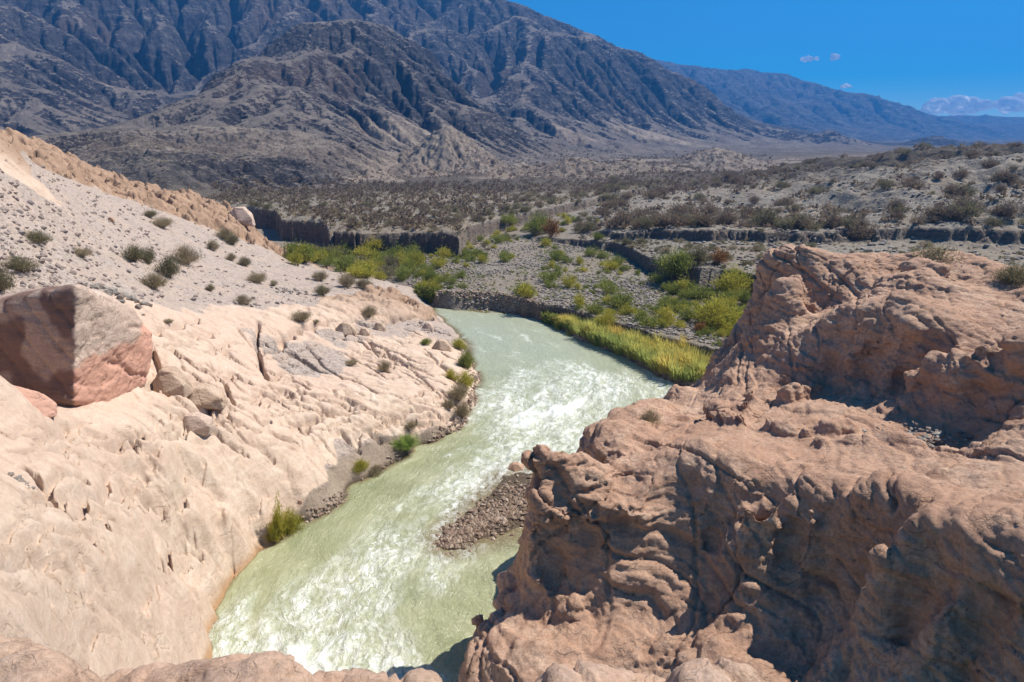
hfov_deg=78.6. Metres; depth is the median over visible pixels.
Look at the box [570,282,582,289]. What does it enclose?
yellow green shrub
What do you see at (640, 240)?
olive shrub
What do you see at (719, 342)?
green shrub
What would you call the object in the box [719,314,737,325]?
yellow green shrub
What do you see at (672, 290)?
green bush
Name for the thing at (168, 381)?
boulder
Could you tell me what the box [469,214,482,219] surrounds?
brown shrub
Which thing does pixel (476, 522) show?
gravel bar stones
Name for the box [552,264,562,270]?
green shrub
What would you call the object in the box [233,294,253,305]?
dry shrub
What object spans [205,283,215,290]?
dry shrub
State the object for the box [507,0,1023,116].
sky
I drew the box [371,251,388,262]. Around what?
green shrub
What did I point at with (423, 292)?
cliff foot plants
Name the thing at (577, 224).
brown shrub
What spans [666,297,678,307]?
green bush
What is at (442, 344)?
boulder
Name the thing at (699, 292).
green bush
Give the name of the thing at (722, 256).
rust bush
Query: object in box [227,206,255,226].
boulder
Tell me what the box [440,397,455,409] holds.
dry shrub
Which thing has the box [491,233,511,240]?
green shrub
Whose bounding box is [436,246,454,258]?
yellow green shrub
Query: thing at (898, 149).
brown shrub
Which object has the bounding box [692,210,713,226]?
brown shrub
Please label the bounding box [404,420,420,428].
dry shrub
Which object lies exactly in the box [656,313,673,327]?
yellow green shrub
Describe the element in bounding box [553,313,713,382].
reeds
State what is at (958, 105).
cloud
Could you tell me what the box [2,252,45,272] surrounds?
olive shrub
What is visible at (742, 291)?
green shrub
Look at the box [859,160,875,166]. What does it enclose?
brown shrub
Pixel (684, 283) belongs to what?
yellow green shrub
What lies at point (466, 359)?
green bush
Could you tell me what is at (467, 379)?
yellow green bush
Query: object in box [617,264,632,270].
green shrub
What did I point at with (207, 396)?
boulder
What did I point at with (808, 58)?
cloud
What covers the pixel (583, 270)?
yellow green shrub
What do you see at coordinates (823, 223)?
olive shrub
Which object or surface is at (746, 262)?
olive shrub
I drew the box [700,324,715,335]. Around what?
green shrub
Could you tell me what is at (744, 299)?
green bush
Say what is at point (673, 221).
brown shrub
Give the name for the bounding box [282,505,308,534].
yellow green bush
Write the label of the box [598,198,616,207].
brown shrub
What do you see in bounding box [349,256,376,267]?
yellow green shrub
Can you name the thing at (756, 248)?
dry shrub
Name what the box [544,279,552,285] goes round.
green shrub
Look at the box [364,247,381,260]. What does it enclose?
yellow green shrub
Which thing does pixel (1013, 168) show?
olive shrub
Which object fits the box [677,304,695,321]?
green bush
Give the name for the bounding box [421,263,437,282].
green bush
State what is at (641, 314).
green shrub
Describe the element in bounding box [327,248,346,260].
green shrub
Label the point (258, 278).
dry shrub
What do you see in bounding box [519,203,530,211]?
olive shrub
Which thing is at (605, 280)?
green shrub
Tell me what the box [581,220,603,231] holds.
olive shrub
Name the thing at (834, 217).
brown shrub
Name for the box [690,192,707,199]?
olive shrub
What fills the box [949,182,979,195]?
olive shrub
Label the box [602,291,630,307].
green shrub
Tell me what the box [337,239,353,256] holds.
green shrub
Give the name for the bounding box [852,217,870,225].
brown shrub
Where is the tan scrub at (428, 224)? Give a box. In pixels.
[87,137,717,245]
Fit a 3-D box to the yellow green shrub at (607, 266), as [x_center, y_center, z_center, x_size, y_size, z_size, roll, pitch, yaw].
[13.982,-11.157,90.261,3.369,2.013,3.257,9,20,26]
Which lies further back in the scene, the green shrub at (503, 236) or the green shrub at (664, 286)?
the green shrub at (503, 236)
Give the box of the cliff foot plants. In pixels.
[413,284,561,327]
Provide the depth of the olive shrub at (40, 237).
38.60 m
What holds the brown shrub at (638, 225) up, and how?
on the ground at (136, 521)
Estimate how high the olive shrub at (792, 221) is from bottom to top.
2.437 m
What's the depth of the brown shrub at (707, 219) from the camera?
102.83 m
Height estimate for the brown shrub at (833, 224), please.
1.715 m
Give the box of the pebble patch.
[862,421,973,448]
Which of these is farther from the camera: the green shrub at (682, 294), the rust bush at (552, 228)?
the rust bush at (552, 228)
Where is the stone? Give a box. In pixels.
[800,428,811,437]
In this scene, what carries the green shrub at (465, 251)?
on the ground at (136, 521)
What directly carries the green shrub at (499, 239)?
on the ground at (136, 521)
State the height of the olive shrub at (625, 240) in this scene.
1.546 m
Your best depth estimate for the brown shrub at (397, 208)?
132.33 m
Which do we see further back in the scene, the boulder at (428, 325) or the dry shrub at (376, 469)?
the boulder at (428, 325)
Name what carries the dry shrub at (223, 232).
on the ground at (136, 521)
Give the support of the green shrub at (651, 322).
on the ground at (136, 521)
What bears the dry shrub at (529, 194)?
on the ground at (136, 521)
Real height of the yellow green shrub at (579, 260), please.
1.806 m
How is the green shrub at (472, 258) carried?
on the ground at (136, 521)
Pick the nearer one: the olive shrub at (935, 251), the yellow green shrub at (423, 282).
the olive shrub at (935, 251)
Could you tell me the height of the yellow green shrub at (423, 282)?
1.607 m
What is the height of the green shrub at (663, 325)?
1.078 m
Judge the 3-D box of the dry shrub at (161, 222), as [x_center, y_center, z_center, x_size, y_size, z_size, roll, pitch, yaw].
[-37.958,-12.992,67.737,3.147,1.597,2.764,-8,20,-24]
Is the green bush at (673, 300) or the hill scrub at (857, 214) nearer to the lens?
the green bush at (673, 300)
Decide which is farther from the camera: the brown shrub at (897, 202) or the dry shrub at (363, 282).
the brown shrub at (897, 202)
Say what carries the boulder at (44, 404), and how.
on the ground at (136, 521)
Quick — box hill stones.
[578,149,1023,270]
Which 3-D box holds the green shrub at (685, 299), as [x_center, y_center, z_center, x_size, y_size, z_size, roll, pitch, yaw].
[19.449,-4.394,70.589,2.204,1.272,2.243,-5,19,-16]
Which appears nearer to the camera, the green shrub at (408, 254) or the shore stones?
the shore stones
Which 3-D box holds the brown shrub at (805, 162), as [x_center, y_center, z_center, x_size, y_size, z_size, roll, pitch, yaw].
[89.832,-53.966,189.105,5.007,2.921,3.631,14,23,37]
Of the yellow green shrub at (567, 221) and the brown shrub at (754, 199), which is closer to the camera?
the yellow green shrub at (567, 221)
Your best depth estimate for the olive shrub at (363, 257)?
100.55 m
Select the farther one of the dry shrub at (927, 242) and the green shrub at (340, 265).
the dry shrub at (927, 242)
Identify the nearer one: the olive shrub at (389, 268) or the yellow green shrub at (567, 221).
the olive shrub at (389, 268)
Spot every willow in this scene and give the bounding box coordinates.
[263,521,280,543]
[270,491,287,539]
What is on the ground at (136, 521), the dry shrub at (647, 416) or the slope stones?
the slope stones
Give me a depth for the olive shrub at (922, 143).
170.71 m
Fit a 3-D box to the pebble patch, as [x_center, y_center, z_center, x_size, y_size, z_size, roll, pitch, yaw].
[15.742,3.648,24.082,3.624,0.189,2.739,-7,19,-20]
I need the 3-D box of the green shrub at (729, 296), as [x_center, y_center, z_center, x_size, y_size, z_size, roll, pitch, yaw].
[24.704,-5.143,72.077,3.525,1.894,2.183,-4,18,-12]
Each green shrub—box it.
[280,238,302,252]
[283,246,302,259]
[285,247,304,264]
[296,241,316,258]
[296,242,317,261]
[316,248,340,261]
[317,255,336,266]
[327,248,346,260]
[331,253,358,271]
[332,250,357,266]
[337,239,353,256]
[345,264,372,278]
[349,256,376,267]
[349,258,381,273]
[351,242,375,259]
[357,265,377,277]
[362,233,384,251]
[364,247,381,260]
[369,256,386,272]
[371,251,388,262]
[385,241,407,254]
[388,262,420,276]
[394,249,406,263]
[394,267,410,280]
[396,240,423,254]
[398,254,429,267]
[400,249,416,264]
[400,257,415,270]
[401,256,417,268]
[405,251,428,265]
[417,278,427,284]
[422,277,443,289]
[423,263,435,269]
[431,253,447,267]
[433,274,447,282]
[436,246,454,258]
[444,274,459,284]
[452,268,466,278]
[456,282,467,287]
[459,248,471,255]
[461,253,476,261]
[471,248,484,256]
[476,252,491,263]
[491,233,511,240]
[492,233,506,241]
[496,248,513,261]
[512,281,526,289]
[512,283,532,294]
[517,278,540,298]
[535,269,558,282]
[540,236,555,246]
[544,258,554,268]
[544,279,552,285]
[546,248,565,260]
[549,269,563,276]
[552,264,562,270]
[554,322,564,330]
[558,252,573,262]
[558,272,579,287]
[560,211,568,218]
[563,216,572,224]
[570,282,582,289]
[573,292,587,307]
[575,256,584,265]
[580,264,589,271]
[582,300,607,314]
[584,244,598,255]
[594,248,612,258]
[595,278,621,293]
[598,277,608,286]
[601,257,617,269]
[601,292,611,302]
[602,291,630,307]
[607,289,639,306]
[608,259,622,268]
[609,252,626,264]
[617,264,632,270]
[618,302,638,314]
[634,307,648,320]
[636,314,662,328]
[645,271,665,283]
[647,303,679,322]
[652,302,664,312]
[655,295,673,309]
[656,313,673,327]
[657,294,671,301]
[658,321,666,327]
[660,282,668,289]
[671,276,701,291]
[671,302,682,311]
[671,319,686,328]
[673,275,691,293]
[676,288,695,299]
[676,302,693,310]
[678,297,690,305]
[679,300,695,306]
[694,328,702,335]
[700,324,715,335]
[703,311,729,330]
[706,312,733,326]
[714,337,722,345]
[715,328,727,337]
[716,291,740,302]
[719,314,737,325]
[721,289,741,300]
[722,295,738,306]
[735,285,751,298]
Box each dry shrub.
[73,245,94,256]
[137,270,171,289]
[149,216,176,227]
[163,317,172,323]
[169,242,205,265]
[205,238,219,250]
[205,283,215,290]
[215,226,234,238]
[224,252,236,260]
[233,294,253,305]
[241,268,267,282]
[270,278,277,285]
[291,308,312,321]
[310,269,328,280]
[328,205,338,212]
[335,270,357,287]
[345,357,359,365]
[352,218,368,226]
[355,277,373,288]
[361,303,378,318]
[367,464,385,475]
[375,360,390,371]
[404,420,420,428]
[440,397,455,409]
[446,378,469,401]
[453,396,472,416]
[525,191,536,197]
[637,407,662,425]
[659,245,670,251]
[727,245,737,249]
[749,241,764,251]
[916,238,933,246]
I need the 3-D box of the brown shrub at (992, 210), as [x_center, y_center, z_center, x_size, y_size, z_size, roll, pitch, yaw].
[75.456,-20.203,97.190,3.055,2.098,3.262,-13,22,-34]
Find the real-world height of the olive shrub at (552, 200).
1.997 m
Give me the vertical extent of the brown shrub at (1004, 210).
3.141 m
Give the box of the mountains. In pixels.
[0,0,1023,198]
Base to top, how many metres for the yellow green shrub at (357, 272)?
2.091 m
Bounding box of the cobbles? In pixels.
[406,233,749,345]
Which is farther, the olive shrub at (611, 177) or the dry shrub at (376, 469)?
the olive shrub at (611, 177)
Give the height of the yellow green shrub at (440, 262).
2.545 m
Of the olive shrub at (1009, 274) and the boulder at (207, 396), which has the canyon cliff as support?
the olive shrub at (1009, 274)
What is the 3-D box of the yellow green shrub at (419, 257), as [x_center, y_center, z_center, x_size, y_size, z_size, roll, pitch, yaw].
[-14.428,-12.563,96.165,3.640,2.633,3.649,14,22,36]
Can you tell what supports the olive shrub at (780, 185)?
on the ground at (136, 521)
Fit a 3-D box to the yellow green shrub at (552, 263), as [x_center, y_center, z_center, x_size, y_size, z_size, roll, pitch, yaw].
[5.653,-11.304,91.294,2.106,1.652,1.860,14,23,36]
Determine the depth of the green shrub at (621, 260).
93.06 m
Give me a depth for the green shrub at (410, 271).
90.37 m
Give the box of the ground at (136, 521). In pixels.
[0,127,1023,676]
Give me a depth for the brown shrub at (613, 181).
201.69 m
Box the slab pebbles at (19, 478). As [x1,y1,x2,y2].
[7,472,37,489]
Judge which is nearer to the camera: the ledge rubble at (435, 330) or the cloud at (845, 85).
the ledge rubble at (435, 330)
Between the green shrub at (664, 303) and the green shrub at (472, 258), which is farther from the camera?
the green shrub at (472, 258)
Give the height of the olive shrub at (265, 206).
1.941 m
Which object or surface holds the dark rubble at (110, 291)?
on the ground at (136, 521)
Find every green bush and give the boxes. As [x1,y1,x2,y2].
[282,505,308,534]
[351,458,371,473]
[373,270,386,279]
[417,337,433,344]
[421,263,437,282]
[445,367,459,380]
[451,334,467,349]
[456,348,474,370]
[456,368,476,388]
[501,214,512,222]
[505,213,518,224]
[526,208,555,234]
[592,230,604,239]
[592,308,620,326]
[650,245,703,278]
[664,281,681,294]
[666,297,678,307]
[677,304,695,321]
[679,292,744,326]
[686,285,719,299]
[706,260,754,292]
[712,316,732,331]
[740,287,751,304]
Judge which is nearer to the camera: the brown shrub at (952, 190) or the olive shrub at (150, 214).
the olive shrub at (150, 214)
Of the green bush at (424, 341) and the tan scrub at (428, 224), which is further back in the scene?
the tan scrub at (428, 224)
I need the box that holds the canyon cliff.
[457,244,1023,681]
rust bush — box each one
[541,215,562,236]
[693,321,708,330]
[707,244,731,263]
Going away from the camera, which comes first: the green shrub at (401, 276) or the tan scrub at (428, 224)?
the green shrub at (401, 276)
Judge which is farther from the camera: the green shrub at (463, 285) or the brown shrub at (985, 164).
the brown shrub at (985, 164)
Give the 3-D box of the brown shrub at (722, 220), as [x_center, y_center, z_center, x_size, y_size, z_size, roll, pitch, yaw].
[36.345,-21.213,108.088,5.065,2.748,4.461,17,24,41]
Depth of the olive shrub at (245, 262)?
69.33 m
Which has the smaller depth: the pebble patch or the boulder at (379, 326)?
the pebble patch
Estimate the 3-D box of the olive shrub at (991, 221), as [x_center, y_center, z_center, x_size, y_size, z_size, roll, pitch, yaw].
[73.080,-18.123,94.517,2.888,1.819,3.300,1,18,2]
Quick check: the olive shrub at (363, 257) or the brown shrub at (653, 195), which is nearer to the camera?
the olive shrub at (363, 257)
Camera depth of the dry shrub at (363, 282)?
71.26 m
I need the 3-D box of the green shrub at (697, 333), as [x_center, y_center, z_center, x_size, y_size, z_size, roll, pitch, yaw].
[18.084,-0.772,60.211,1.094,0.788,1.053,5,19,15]
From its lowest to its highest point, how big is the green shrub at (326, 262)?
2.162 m
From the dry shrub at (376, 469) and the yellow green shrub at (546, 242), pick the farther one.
the yellow green shrub at (546, 242)
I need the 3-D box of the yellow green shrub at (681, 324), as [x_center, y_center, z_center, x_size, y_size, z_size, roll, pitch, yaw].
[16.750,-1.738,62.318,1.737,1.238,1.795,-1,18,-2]
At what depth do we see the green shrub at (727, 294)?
71.31 m
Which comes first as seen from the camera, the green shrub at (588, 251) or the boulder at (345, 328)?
the boulder at (345, 328)
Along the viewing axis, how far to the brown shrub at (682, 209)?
127.42 m
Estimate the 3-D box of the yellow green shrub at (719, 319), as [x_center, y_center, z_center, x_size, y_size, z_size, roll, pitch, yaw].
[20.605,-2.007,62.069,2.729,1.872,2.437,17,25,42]
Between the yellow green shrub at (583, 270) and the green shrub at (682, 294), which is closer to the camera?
the green shrub at (682, 294)
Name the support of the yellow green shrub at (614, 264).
on the ground at (136, 521)
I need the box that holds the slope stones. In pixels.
[0,160,421,327]
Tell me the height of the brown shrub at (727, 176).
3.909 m
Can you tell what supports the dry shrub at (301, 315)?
on the ground at (136, 521)
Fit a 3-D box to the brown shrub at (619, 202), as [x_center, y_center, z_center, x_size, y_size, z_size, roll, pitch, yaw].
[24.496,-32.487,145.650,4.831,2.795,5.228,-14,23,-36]
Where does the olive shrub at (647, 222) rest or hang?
on the ground at (136, 521)
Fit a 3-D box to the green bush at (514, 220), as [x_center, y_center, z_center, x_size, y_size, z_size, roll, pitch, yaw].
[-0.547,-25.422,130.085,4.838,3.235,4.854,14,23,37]
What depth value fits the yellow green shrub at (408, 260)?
93.31 m
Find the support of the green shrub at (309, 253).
on the ground at (136, 521)
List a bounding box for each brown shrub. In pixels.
[391,205,403,210]
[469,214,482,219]
[518,196,529,200]
[568,189,580,193]
[572,220,585,227]
[596,205,615,216]
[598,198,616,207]
[604,178,620,183]
[606,222,615,228]
[608,208,636,227]
[610,198,625,206]
[619,192,634,198]
[629,219,642,229]
[630,204,649,217]
[641,189,659,198]
[646,212,659,225]
[653,186,671,195]
[653,208,691,227]
[655,220,668,227]
[664,201,691,215]
[685,208,719,226]
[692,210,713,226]
[699,201,721,213]
[712,213,732,224]
[715,205,744,224]
[717,170,735,180]
[727,175,742,181]
[737,204,768,217]
[739,220,754,226]
[747,192,761,203]
[770,167,785,173]
[771,199,780,205]
[777,192,797,205]
[786,214,820,229]
[801,158,817,164]
[822,209,847,225]
[827,219,836,228]
[840,222,880,238]
[843,222,867,240]
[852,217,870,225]
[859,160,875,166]
[860,211,868,216]
[868,156,879,160]
[883,196,910,211]
[886,206,908,219]
[893,145,907,152]
[896,175,930,189]
[910,215,929,223]
[915,199,953,217]
[926,215,947,221]
[934,171,944,178]
[937,151,954,158]
[939,182,966,196]
[946,206,968,220]
[948,166,971,179]
[948,192,987,208]
[962,150,982,157]
[977,156,1001,168]
[985,206,1006,216]
[986,169,1017,182]
[987,199,1022,217]
[991,169,1021,183]
[993,182,1008,191]
[1009,141,1022,146]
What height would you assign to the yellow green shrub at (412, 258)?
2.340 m
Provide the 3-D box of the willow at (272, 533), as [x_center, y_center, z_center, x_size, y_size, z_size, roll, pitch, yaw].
[-12.316,9.885,32.261,0.949,1.664,0.716,6,19,19]
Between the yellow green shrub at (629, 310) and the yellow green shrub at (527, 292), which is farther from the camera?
the yellow green shrub at (527, 292)
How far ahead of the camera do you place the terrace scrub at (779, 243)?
93.00 m
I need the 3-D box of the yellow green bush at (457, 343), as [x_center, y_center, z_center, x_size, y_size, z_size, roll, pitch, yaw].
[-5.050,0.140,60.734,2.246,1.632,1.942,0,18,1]
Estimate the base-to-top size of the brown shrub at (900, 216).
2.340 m
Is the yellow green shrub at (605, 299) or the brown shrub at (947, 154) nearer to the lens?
the yellow green shrub at (605, 299)
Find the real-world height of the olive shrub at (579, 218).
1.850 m
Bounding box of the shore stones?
[266,351,480,545]
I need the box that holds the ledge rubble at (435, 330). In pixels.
[407,321,450,335]
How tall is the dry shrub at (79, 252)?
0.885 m
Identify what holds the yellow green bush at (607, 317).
on the ground at (136, 521)
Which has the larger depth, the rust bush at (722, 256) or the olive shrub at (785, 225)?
the olive shrub at (785, 225)
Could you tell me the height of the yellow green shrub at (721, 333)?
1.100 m
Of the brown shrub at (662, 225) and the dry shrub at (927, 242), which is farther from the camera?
the brown shrub at (662, 225)
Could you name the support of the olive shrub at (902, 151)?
on the ground at (136, 521)
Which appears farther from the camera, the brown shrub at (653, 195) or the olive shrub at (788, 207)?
the brown shrub at (653, 195)
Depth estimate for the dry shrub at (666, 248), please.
91.03 m
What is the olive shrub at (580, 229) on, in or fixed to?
on the ground at (136, 521)
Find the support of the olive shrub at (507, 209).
on the ground at (136, 521)
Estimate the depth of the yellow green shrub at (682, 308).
68.09 m
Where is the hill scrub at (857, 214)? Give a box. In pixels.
[592,142,1023,229]
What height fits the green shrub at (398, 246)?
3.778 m
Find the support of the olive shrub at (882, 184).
on the ground at (136, 521)
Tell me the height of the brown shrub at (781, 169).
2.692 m
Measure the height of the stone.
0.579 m
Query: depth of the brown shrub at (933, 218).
98.55 m
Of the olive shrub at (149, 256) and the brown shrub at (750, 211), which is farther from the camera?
the brown shrub at (750, 211)
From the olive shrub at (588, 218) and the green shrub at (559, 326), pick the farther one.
the olive shrub at (588, 218)
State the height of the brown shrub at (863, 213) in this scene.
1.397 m
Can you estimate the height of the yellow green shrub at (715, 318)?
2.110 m
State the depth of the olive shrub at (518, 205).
140.72 m
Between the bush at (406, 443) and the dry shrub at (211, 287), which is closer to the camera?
the bush at (406, 443)
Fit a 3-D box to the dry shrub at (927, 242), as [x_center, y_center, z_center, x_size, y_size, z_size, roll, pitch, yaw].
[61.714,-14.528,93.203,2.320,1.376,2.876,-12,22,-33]
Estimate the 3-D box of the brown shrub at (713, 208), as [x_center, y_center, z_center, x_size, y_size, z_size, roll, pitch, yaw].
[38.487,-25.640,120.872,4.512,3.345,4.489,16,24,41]
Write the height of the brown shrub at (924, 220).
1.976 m
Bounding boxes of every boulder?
[0,284,152,406]
[14,385,56,417]
[153,366,192,397]
[182,412,214,435]
[187,383,227,409]
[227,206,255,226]
[335,321,357,336]
[359,327,369,335]
[374,321,385,331]
[422,322,433,330]
[433,339,452,351]
[507,462,523,471]
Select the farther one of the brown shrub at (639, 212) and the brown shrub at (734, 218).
the brown shrub at (639, 212)
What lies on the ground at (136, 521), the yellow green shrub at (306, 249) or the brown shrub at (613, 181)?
the yellow green shrub at (306, 249)
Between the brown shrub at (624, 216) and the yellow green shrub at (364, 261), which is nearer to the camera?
the yellow green shrub at (364, 261)
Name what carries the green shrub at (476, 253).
on the ground at (136, 521)
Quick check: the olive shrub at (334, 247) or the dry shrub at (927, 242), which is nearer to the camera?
the dry shrub at (927, 242)
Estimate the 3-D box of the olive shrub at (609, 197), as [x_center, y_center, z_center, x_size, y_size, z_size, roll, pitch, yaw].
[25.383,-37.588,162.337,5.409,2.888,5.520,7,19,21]
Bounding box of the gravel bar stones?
[429,473,532,556]
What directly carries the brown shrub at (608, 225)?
on the ground at (136, 521)
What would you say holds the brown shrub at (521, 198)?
on the ground at (136, 521)
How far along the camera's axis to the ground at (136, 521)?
41.29 m
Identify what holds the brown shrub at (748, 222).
on the ground at (136, 521)
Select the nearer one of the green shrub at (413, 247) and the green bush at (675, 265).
the green bush at (675, 265)
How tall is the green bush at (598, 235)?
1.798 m
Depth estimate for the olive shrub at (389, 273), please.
90.29 m
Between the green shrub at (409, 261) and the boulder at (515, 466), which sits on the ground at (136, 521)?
the green shrub at (409, 261)
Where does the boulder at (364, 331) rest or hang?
on the ground at (136, 521)
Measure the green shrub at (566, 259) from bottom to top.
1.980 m
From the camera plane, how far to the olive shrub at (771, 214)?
105.50 m
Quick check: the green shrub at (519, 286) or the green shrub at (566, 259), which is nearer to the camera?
the green shrub at (519, 286)
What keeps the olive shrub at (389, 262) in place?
on the ground at (136, 521)
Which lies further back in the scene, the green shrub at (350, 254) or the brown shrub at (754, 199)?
the brown shrub at (754, 199)
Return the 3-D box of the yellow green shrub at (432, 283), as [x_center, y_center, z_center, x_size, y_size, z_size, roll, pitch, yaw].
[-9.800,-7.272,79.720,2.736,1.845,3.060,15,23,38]
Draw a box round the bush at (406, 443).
[389,432,421,451]
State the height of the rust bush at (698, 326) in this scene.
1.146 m
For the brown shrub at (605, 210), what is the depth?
132.14 m
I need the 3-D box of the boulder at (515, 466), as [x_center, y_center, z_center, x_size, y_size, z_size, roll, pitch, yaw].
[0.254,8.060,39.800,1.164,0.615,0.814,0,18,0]
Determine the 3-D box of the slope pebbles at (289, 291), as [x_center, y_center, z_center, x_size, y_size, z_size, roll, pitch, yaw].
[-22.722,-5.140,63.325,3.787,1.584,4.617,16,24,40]
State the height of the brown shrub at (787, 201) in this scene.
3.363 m
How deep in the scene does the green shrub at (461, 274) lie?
84.41 m
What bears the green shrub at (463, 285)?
on the ground at (136, 521)
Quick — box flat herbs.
[412,237,740,344]
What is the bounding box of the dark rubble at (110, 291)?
[81,279,152,315]
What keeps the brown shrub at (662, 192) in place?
on the ground at (136, 521)
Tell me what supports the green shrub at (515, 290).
on the ground at (136, 521)
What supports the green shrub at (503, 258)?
on the ground at (136, 521)
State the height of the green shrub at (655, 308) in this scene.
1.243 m
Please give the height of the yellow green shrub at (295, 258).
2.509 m
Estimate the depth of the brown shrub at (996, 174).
110.39 m
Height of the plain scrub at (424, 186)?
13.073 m
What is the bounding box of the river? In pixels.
[208,306,678,681]
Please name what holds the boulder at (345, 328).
on the ground at (136, 521)
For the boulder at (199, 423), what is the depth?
31.23 m
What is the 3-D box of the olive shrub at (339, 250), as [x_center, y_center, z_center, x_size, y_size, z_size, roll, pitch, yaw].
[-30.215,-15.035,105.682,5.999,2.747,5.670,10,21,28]
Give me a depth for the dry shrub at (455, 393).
47.63 m
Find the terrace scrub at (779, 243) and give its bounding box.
[580,229,1023,268]
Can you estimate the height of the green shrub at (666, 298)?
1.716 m
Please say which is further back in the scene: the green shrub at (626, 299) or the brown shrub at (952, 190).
the brown shrub at (952, 190)
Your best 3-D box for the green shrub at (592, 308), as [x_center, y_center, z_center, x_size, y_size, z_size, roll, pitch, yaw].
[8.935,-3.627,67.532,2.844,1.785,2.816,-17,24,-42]
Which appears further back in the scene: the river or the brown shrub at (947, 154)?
the brown shrub at (947, 154)
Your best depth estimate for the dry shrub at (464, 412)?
45.84 m
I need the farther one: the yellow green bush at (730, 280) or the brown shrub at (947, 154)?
the brown shrub at (947, 154)
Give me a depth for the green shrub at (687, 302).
70.08 m
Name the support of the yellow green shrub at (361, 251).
on the ground at (136, 521)
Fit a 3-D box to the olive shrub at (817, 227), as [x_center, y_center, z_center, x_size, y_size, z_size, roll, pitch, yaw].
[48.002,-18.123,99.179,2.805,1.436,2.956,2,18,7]
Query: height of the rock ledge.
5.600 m
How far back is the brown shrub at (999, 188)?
106.38 m
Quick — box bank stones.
[428,289,691,386]
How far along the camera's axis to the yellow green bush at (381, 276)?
82.98 m
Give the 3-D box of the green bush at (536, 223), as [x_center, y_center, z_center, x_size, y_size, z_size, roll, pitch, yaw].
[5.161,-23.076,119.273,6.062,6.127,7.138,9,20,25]
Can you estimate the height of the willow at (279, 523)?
3.366 m
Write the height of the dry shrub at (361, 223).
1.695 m
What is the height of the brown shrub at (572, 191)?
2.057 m
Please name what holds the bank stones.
on the ground at (136, 521)
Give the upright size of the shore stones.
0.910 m
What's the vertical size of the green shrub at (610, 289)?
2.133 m
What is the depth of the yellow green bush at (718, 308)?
63.16 m
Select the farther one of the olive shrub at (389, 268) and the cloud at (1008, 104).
the cloud at (1008, 104)
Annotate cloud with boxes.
[800,55,818,61]
[830,53,839,60]
[840,83,852,88]
[920,95,979,114]
[977,92,1023,113]
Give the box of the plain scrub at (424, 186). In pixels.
[202,142,773,234]
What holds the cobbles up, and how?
on the ground at (136, 521)
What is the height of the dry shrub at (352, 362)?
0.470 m
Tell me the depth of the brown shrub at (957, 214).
97.46 m
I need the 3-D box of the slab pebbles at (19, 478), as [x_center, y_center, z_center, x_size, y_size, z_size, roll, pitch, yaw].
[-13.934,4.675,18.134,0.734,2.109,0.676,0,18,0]
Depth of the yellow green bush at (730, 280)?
75.07 m
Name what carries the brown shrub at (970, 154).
on the ground at (136, 521)
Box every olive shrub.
[0,261,17,292]
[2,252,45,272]
[22,228,52,243]
[121,238,145,262]
[139,208,156,217]
[140,243,157,264]
[151,250,182,277]
[221,232,240,244]
[235,256,251,265]
[246,200,257,206]
[260,203,272,209]
[312,284,330,294]
[322,244,347,257]
[324,244,343,251]
[353,254,374,263]
[373,265,396,279]
[375,262,398,273]
[377,252,402,266]
[504,203,514,211]
[507,208,518,214]
[512,202,521,208]
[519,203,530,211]
[529,229,542,234]
[545,197,558,203]
[571,223,585,232]
[576,215,583,221]
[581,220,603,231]
[584,215,595,220]
[601,192,619,200]
[607,174,618,180]
[619,235,629,243]
[631,214,653,224]
[635,215,654,228]
[636,236,648,243]
[682,242,692,248]
[682,245,717,264]
[688,217,706,226]
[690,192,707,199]
[706,245,717,250]
[740,259,754,264]
[748,205,786,225]
[749,219,761,225]
[769,216,786,226]
[774,216,797,229]
[775,178,789,188]
[777,219,796,229]
[784,204,799,209]
[790,209,815,227]
[805,241,818,247]
[806,223,822,230]
[808,184,825,193]
[820,220,835,227]
[839,215,860,227]
[874,178,895,188]
[891,204,907,213]
[898,148,913,154]
[907,241,976,263]
[917,141,929,148]
[945,196,986,217]
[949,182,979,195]
[984,216,1006,226]
[986,257,1023,287]
[1007,166,1018,169]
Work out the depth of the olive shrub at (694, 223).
103.01 m
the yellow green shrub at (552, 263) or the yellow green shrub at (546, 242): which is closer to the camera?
the yellow green shrub at (552, 263)
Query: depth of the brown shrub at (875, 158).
170.20 m
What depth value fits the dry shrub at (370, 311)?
62.67 m
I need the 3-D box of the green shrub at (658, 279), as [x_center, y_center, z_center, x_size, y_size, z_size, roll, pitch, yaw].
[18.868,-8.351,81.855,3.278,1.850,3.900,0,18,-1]
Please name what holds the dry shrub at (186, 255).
on the ground at (136, 521)
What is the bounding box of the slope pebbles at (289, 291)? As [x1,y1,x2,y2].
[275,287,314,297]
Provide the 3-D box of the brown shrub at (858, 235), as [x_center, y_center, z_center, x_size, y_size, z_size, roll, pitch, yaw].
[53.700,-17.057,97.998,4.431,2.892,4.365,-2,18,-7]
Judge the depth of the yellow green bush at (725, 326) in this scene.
61.21 m
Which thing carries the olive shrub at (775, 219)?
on the ground at (136, 521)
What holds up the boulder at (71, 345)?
on the ground at (136, 521)
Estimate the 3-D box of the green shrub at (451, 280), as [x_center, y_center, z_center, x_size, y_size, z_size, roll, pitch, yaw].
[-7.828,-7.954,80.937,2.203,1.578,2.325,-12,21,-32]
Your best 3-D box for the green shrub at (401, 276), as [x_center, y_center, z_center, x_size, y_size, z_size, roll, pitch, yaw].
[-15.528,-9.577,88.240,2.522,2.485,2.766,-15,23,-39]
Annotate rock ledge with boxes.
[0,635,762,681]
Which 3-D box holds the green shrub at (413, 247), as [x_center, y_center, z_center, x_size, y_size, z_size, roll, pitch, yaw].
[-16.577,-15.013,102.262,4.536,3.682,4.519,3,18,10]

